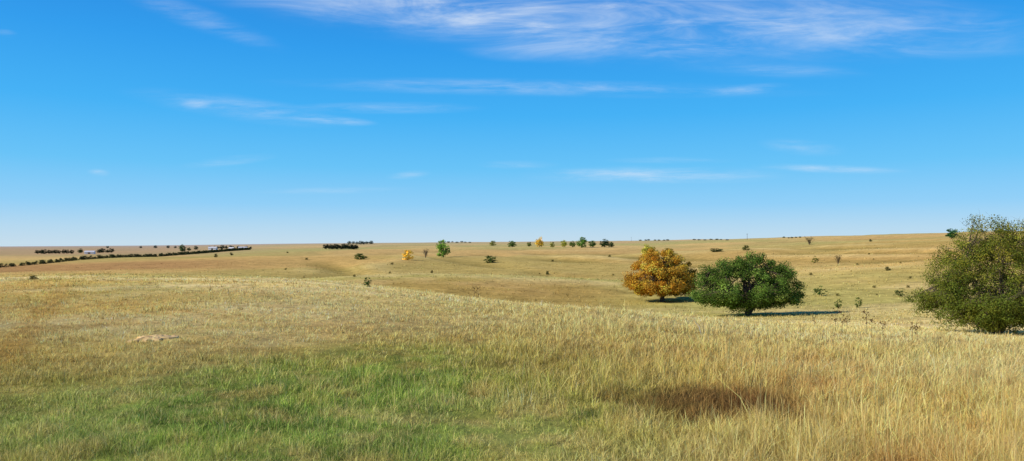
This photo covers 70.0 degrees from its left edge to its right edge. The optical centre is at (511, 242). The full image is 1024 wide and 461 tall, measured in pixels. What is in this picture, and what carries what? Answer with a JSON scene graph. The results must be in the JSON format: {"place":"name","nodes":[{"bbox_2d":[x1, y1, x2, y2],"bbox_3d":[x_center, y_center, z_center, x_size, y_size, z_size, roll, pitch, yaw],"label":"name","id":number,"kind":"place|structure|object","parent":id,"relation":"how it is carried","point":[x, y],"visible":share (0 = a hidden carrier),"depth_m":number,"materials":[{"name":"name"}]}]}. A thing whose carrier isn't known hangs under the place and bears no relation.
{"place":"outdoors","nodes":[
{"label":"outdoors","id":0,"kind":"place"},
{"bbox_2d":[0,231,1023,460],"bbox_3d":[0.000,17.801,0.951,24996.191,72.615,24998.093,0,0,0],"label":"ground","id":1,"kind":"structure","parent":0,"point":[696,253],"depth_m":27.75,"materials":[{"name":"beige plant"}]},
{"bbox_2d":[84,251,95,253],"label":"farm shed","id":2,"kind":"structure","parent":1,"relation":"on","point":[89,252],"depth_m":860.69,"materials":[{"name":"white metal"}]},
{"bbox_2d":[128,334,178,342],"bbox_3d":[-6.364,1.719,13.078,0.848,0.118,0.918,0,0,-12],"label":"dirt mound","id":3,"kind":"object","parent":1,"relation":"on","point":[155,337],"visible":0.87,"depth_m":12.98,"materials":[{"name":"soil"}]},
{"bbox_2d":[178,244,185,250],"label":"round tree","id":4,"kind":"object","parent":1,"relation":"on","point":[181,248],"visible":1,"depth_m":954.51,"materials":[{"name":"green plant"}]},
{"bbox_2d":[354,253,367,259],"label":"bush","id":5,"kind":"object","parent":1,"relation":"on","point":[358,255],"visible":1,"depth_m":349.29,"materials":[{"name":"green plant"}]},
{"bbox_2d":[363,277,371,286],"bbox_3d":[-7.838,2.152,39.577,0.522,0.589,0.502,0,0,33],"label":"young cedar","id":6,"kind":"object","parent":1,"relation":"on","point":[367,283],"visible":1,"depth_m":39.55,"materials":[{"name":"green plant"}]},
{"bbox_2d":[402,250,413,259],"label":"yellow bush","id":7,"kind":"object","parent":1,"relation":"on","point":[406,255],"visible":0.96,"depth_m":317.79,"materials":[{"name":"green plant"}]},
{"bbox_2d":[436,239,450,256],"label":"tall green tree","id":8,"kind":"object","parent":1,"relation":"on","point":[443,250],"visible":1,"depth_m":403.23,"materials":[{"name":"green plant"}]},
{"bbox_2d":[483,255,496,262],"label":"bush","id":9,"kind":"object","parent":1,"relation":"on","point":[490,259],"visible":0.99,"depth_m":324.57,"materials":[{"name":"green plant"}]},
{"bbox_2d":[507,241,515,246],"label":"tree","id":10,"kind":"object","parent":1,"relation":"on","point":[511,243],"visible":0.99,"depth_m":892.28,"materials":[{"name":"green plant"}]},
{"bbox_2d":[3,238,1022,321],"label":"pasture grass","id":11,"kind":"structure","parent":1,"relation":"on","point":[378,274],"depth_m":122.99,"materials":[{"name":"beige plant"}]},
{"bbox_2d":[535,237,543,246],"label":"tree","id":12,"kind":"object","parent":1,"relation":"on","point":[539,242],"visible":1,"depth_m":779.35,"materials":[{"name":"yellow plant"}]},
{"bbox_2d":[560,240,566,246],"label":"tree","id":13,"kind":"object","parent":1,"relation":"on","point":[564,243],"visible":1,"depth_m":751.77,"materials":[{"name":"green plant"}]},
{"bbox_2d":[576,237,586,247],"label":"tree","id":14,"kind":"object","parent":1,"relation":"on","point":[583,240],"visible":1,"depth_m":728.29,"materials":[{"name":"green plant"}]},
{"bbox_2d":[588,240,595,246],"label":"tree","id":15,"kind":"object","parent":1,"relation":"on","point":[593,244],"visible":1,"depth_m":740.64,"materials":[{"name":"green plant"}]},
{"bbox_2d":[599,239,609,246],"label":"tree","id":16,"kind":"object","parent":1,"relation":"on","point":[606,243],"visible":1,"depth_m":755.70,"materials":[{"name":"green plant"}]},
{"bbox_2d":[640,244,657,252],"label":"round tree","id":17,"kind":"object","parent":1,"relation":"on","point":[646,247],"visible":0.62,"depth_m":383.18,"materials":[{"name":"yellow plant"}]},
{"bbox_2d":[621,248,702,301],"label":"autumn tree","id":18,"kind":"object","parent":1,"relation":"on","point":[659,277],"visible":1,"depth_m":98.41,"materials":[{"name":"yellow plant"}]},
{"bbox_2d":[710,248,722,251],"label":"bush","id":19,"kind":"object","parent":1,"relation":"on","point":[716,249],"visible":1,"depth_m":357.17,"materials":[{"name":"green plant"}]},
{"bbox_2d":[686,249,808,315],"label":"broad green tree","id":20,"kind":"object","parent":1,"relation":"on","point":[764,289],"visible":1,"depth_m":65.24,"materials":[{"name":"green plant"}]},
{"bbox_2d":[813,285,827,295],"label":"shrub","id":21,"kind":"object","parent":1,"relation":"on","point":[817,290],"visible":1,"depth_m":93.44,"materials":[{"name":"green plant"}]},
{"bbox_2d":[833,254,841,263],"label":"bare tree","id":22,"kind":"object","parent":1,"relation":"on","point":[837,259],"visible":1,"depth_m":215.34,"materials":[{"name":"brown plant"}]},
{"bbox_2d":[834,299,841,307],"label":"sapling","id":23,"kind":"object","parent":1,"relation":"on","point":[837,305],"visible":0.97,"depth_m":75.47,"materials":[{"name":"green plant"}]},
{"bbox_2d":[855,297,861,307],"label":"sapling","id":24,"kind":"object","parent":1,"relation":"on","point":[859,302],"visible":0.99,"depth_m":74.05,"materials":[{"name":"green plant"}]},
{"bbox_2d":[862,311,868,333],"bbox_3d":[9.514,2.158,19.690,0.187,0.694,0.247,0,0,16],"label":"dry weed","id":25,"kind":"object","parent":1,"relation":"on","point":[866,320],"visible":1,"depth_m":19.68,"materials":[{"name":"beige plant"}]},
{"bbox_2d":[894,288,906,295],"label":"shrub","id":26,"kind":"object","parent":1,"relation":"on","point":[899,293],"visible":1,"depth_m":85.61,"materials":[{"name":"green plant"}]},
{"bbox_2d":[909,323,916,337],"bbox_3d":[9.565,2.151,17.413,0.137,0.544,0.216,0,0,0],"label":"dry weed","id":27,"kind":"object","parent":1,"relation":"on","point":[912,327],"visible":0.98,"depth_m":17.41,"materials":[{"name":"beige plant"}]},
{"bbox_2d":[945,228,958,238],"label":"round tree","id":28,"kind":"object","parent":1,"relation":"on","point":[952,232],"visible":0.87,"depth_m":367.53,"materials":[{"name":"green plant"}]},
{"bbox_2d":[902,212,1023,333],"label":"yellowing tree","id":29,"kind":"object","parent":1,"relation":"on","point":[987,307],"visible":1,"depth_m":36.90,"materials":[{"name":"green plant"}]},
{"bbox_2d":[0,0,1023,245],"label":"sky","id":30,"kind":"structure","parent":0,"point":[123,122],"materials":[{"name":"blue"}]},
{"bbox_2d":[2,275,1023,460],"bbox_3d":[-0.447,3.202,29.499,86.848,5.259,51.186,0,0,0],"label":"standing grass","id":31,"kind":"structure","parent":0,"point":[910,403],"depth_m":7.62,"materials":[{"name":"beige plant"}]}
]}

